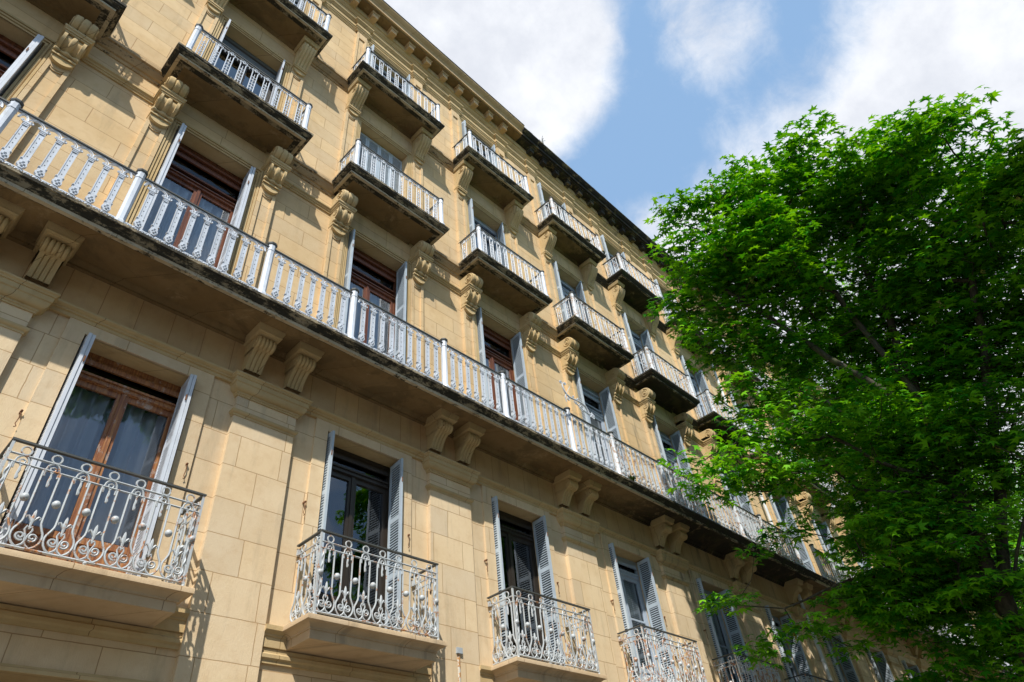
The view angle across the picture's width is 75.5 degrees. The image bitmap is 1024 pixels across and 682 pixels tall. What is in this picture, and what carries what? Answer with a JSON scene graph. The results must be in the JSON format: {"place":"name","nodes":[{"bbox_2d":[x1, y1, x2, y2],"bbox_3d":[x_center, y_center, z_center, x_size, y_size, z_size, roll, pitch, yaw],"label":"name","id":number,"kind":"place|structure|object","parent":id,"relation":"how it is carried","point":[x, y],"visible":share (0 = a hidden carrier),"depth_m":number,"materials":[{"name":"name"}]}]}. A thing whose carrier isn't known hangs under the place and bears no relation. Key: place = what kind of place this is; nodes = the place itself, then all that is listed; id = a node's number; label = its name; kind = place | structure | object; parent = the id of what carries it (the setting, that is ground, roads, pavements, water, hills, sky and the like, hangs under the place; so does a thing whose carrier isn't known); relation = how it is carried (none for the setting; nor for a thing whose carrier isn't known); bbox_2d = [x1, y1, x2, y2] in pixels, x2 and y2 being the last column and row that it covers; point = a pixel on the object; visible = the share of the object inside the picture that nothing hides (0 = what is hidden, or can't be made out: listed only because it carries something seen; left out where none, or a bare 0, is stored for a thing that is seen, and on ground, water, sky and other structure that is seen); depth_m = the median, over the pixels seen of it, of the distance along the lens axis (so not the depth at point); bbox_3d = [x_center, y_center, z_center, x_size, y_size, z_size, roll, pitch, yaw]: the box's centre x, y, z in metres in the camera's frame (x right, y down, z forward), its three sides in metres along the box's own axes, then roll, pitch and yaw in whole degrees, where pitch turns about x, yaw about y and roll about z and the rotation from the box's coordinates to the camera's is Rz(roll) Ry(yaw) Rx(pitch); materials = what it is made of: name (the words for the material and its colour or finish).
{"place":"outdoors","nodes":[
{"label":"outdoors","id":0,"kind":"place"},
{"bbox_2d":[0,0,832,681],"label":"apartment house","id":1,"kind":"structure","parent":0,"point":[320,320],"depth_m":11.52,"materials":[{"name":"stone"}]},
{"bbox_2d":[0,34,43,96],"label":"window","id":2,"kind":"structure","parent":1,"relation":"in","point":[22,56],"depth_m":10.17,"materials":[{"name":"white wood"}]},
{"bbox_2d":[0,332,196,576],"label":"window","id":3,"kind":"structure","parent":1,"relation":"in","point":[119,433],"depth_m":8.26,"materials":[{"name":"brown wood"}]},
{"bbox_2d":[138,123,255,268],"bbox_3d":[-5.414,-1.985,11.088,0.667,3.890,1.480,-36,-49,29],"label":"window","id":4,"kind":"structure","parent":1,"relation":"in","point":[199,188],"depth_m":11.65,"materials":[{"name":"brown wood"}]},
{"bbox_2d":[208,19,285,105],"bbox_3d":[-5.775,-5.503,14.101,0.485,3.300,1.480,-36,-49,29],"label":"window","id":5,"kind":"structure","parent":1,"relation":"in","point":[222,37],"depth_m":14.96,"materials":[{"name":"white glass"}]},
{"bbox_2d":[290,0,302,7],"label":"window","id":6,"kind":"structure","parent":1,"relation":"in","point":[297,2],"depth_m":18.08,"materials":[{"name":"white glass"}]},
{"bbox_2d":[309,430,402,631],"bbox_3d":[-2.379,2.990,10.072,0.486,3.120,1.480,-36,-49,29],"label":"window","id":7,"kind":"structure","parent":1,"relation":"in","point":[391,489],"depth_m":10.50,"materials":[{"name":"white wood"}]},
{"bbox_2d":[342,229,406,362],"bbox_3d":[-2.870,-0.451,13.185,0.667,3.890,1.480,-36,-49,29],"label":"window","id":8,"kind":"structure","parent":1,"relation":"in","point":[396,297],"depth_m":13.86,"materials":[{"name":"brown wood"}]},
{"bbox_2d":[359,132,401,193],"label":"window","id":9,"kind":"structure","parent":1,"relation":"in","point":[366,140],"depth_m":16.92,"materials":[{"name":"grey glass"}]},
{"bbox_2d":[369,44,409,96],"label":"window","id":10,"kind":"structure","parent":1,"relation":"in","point":[372,47],"depth_m":19.96,"materials":[{"name":"white glass"}]},
{"bbox_2d":[461,120,497,167],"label":"window","id":11,"kind":"structure","parent":1,"relation":"in","point":[463,123],"depth_m":22.04,"materials":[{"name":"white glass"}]},
{"bbox_2d":[467,198,507,267],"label":"window","id":12,"kind":"structure","parent":1,"relation":"in","point":[473,221],"depth_m":19.16,"materials":[{"name":"white glass"}]},
{"bbox_2d":[476,307,531,427],"bbox_3d":[-0.327,1.083,15.282,0.667,3.890,1.480,-36,-49,29],"label":"window","id":13,"kind":"structure","parent":1,"relation":"in","point":[485,351],"depth_m":16.01,"materials":[{"name":"white wood"}]},
{"bbox_2d":[491,496,565,666],"bbox_3d":[0.164,4.524,12.169,0.486,3.120,1.480,-36,-49,29],"label":"window","id":14,"kind":"structure","parent":1,"relation":"in","point":[545,570],"depth_m":12.59,"materials":[{"name":"white wood"}]},
{"bbox_2d":[537,182,569,225],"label":"window","id":15,"kind":"structure","parent":1,"relation":"in","point":[542,201],"depth_m":23.69,"materials":[{"name":"white glass"}]},
{"bbox_2d":[552,261,590,324],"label":"window","id":16,"kind":"structure","parent":1,"relation":"in","point":[563,288],"depth_m":21.01,"materials":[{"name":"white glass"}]},
{"bbox_2d":[574,368,626,475],"bbox_3d":[2.216,2.618,17.379,0.667,3.890,1.480,-36,-49,29],"label":"window","id":17,"kind":"structure","parent":1,"relation":"in","point":[605,397],"depth_m":18.25,"materials":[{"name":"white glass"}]},
{"bbox_2d":[600,235,630,274],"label":"window","id":18,"kind":"structure","parent":1,"relation":"in","point":[607,253],"depth_m":25.76,"materials":[{"name":"white glass"}]},
{"bbox_2d":[622,313,660,373],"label":"window","id":19,"kind":"structure","parent":1,"relation":"in","point":[634,338],"depth_m":23.15,"materials":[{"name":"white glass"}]},
{"bbox_2d":[608,543,676,681],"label":"window","id":20,"kind":"structure","parent":1,"relation":"in","point":[625,580],"depth_m":14.76,"materials":[{"name":"white wood"}]},
{"bbox_2d":[654,279,676,320],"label":"window","id":21,"kind":"structure","parent":1,"relation":"in","point":[655,281],"depth_m":27.79,"materials":[{"name":"white glass"}]},
{"bbox_2d":[652,415,700,513],"bbox_3d":[4.760,4.152,19.476,0.667,3.890,1.480,-36,-49,29],"label":"window","id":22,"kind":"structure","parent":1,"relation":"in","point":[676,439],"depth_m":20.42,"materials":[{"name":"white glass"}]},
{"bbox_2d":[680,355,711,416],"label":"window","id":23,"kind":"structure","parent":1,"relation":"in","point":[700,378],"depth_m":25.39,"materials":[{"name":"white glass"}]},
{"bbox_2d":[696,578,756,681],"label":"window","id":24,"kind":"structure","parent":1,"relation":"in","point":[732,625],"depth_m":16.87,"materials":[{"name":"grey glass"}]},
{"bbox_2d":[716,462,760,537],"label":"window","id":25,"kind":"structure","parent":1,"relation":"in","point":[742,499],"depth_m":22.25,"materials":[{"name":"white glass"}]},
{"bbox_2d":[764,605,813,681],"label":"window","id":26,"kind":"structure","parent":1,"relation":"in","point":[799,656],"depth_m":18.98,"materials":[{"name":"grey glass"}]},
{"bbox_2d":[384,0,1023,562],"label":"sky","id":27,"kind":"structure","parent":0,"point":[641,99],"materials":[{"name":"blue"}]},
{"bbox_2d":[637,85,1023,681],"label":"maple tree","id":28,"kind":"object","parent":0,"point":[858,211],"visible":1,"depth_m":13.99,"materials":[{"name":"green plant"}]},
{"bbox_2d":[681,276,1019,681],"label":"apartment house","id":29,"kind":"structure","parent":0,"point":[890,666],"depth_m":24.03,"materials":[{"name":"stone"}]},
{"bbox_2d":[729,392,762,451],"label":"window","id":30,"kind":"structure","parent":29,"relation":"in","point":[733,403],"depth_m":27.12,"materials":[{"name":"white glass"}]},
{"bbox_2d":[767,492,815,572],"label":"window","id":31,"kind":"structure","parent":29,"relation":"in","point":[804,555],"depth_m":23.99,"materials":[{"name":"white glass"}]},
{"bbox_2d":[811,517,846,576],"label":"window","id":32,"kind":"structure","parent":29,"relation":"in","point":[827,531],"depth_m":26.68,"materials":[{"name":"white glass"}]},
{"bbox_2d":[821,631,859,681],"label":"window","id":33,"kind":"structure","parent":29,"relation":"in","point":[848,668],"depth_m":21.22,"materials":[{"name":"grey glass"}]},
{"bbox_2d":[864,646,894,681],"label":"window","id":34,"kind":"structure","parent":29,"relation":"in","point":[884,669],"depth_m":23.55,"materials":[{"name":"grey glass"}]},
{"bbox_2d":[902,660,920,677],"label":"window","id":35,"kind":"structure","parent":29,"relation":"in","point":[915,668],"depth_m":25.92,"materials":[{"name":"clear glass"}]},
{"bbox_2d":[732,278,1023,666],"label":"maple tree","id":36,"kind":"object","parent":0,"point":[812,404],"visible":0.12,"depth_m":18.07,"materials":[{"name":"plant"}]},
{"bbox_2d":[821,364,1023,629],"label":"maple tree","id":37,"kind":"object","parent":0,"point":[1019,564],"visible":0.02,"depth_m":20.91,"materials":[{"name":"green plant"}]},
{"bbox_2d":[930,412,1023,670],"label":"maple tree","id":38,"kind":"object","parent":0,"point":[1017,535],"visible":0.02,"depth_m":24.58,"materials":[{"name":"green plant"}]}
]}

